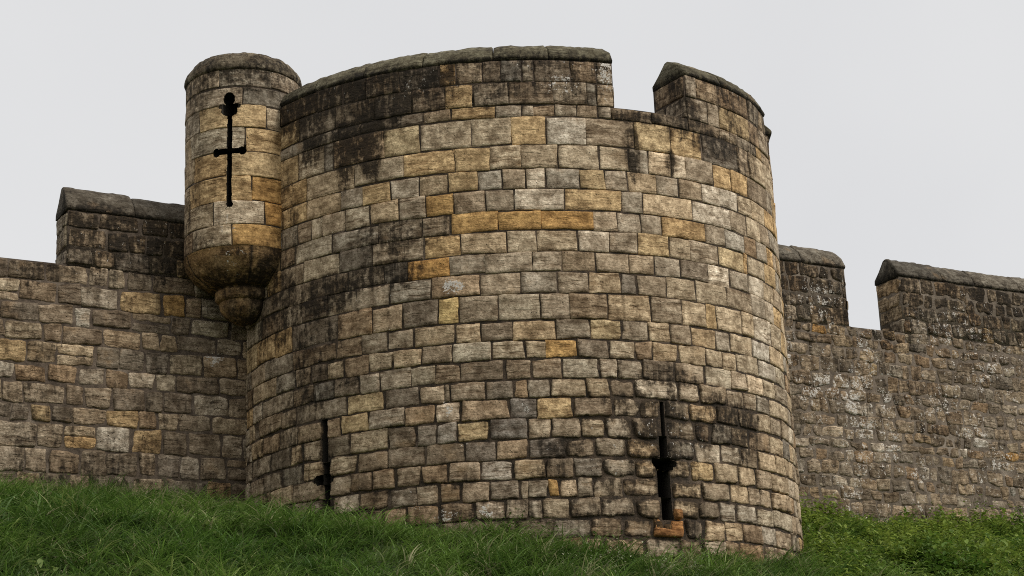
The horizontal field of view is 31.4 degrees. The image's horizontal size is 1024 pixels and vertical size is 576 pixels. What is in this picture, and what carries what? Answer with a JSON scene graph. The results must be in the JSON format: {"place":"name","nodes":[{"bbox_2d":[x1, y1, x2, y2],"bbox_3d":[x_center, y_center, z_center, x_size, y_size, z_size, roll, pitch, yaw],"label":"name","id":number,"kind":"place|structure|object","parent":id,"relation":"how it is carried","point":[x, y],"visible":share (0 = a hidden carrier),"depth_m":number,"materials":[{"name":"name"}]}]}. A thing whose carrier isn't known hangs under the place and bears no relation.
{"place":"outdoors","nodes":[
{"label":"outdoors","id":0,"kind":"place"},
{"bbox_2d":[0,466,1023,575],"bbox_3d":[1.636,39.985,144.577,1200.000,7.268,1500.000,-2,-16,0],"label":"ground","id":1,"kind":"structure","parent":0,"point":[377,553],"depth_m":26.05,"materials":[{"name":"green plant"}]},
{"bbox_2d":[0,187,246,504],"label":"castle wall","id":2,"kind":"structure","parent":1,"relation":"on","point":[123,342],"depth_m":31.50,"materials":[{"name":"stone"}]},
{"bbox_2d":[27,474,808,575],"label":"broad leaf weeds","id":3,"kind":"object","parent":1,"relation":"on","point":[38,561],"visible":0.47,"depth_m":26.01,"materials":[{"name":"green plant"}]},
{"bbox_2d":[183,45,803,566],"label":"round tower","id":4,"kind":"structure","parent":1,"relation":"on","point":[453,287],"depth_m":30.38,"materials":[{"name":"grey stone"}]},
{"bbox_2d":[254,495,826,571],"bbox_3d":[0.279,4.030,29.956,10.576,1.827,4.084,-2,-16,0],"label":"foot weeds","id":5,"kind":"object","parent":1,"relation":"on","point":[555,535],"visible":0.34,"depth_m":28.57,"materials":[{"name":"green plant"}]},
{"bbox_2d":[509,525,712,574],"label":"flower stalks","id":6,"kind":"object","parent":1,"relation":"on","point":[624,554],"visible":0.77,"depth_m":28.01,"materials":[{"name":"green plant"}]},
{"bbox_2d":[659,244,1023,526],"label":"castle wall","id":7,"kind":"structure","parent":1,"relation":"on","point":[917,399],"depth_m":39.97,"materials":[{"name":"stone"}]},
{"bbox_2d":[799,492,1023,575],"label":"leafy weeds","id":8,"kind":"object","parent":1,"relation":"on","point":[969,548],"visible":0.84,"depth_m":33.76,"materials":[{"name":"green plant"}]},
{"bbox_2d":[0,0,1023,329],"label":"sky","id":9,"kind":"structure","parent":0,"point":[896,126],"materials":[{"name":"white"}]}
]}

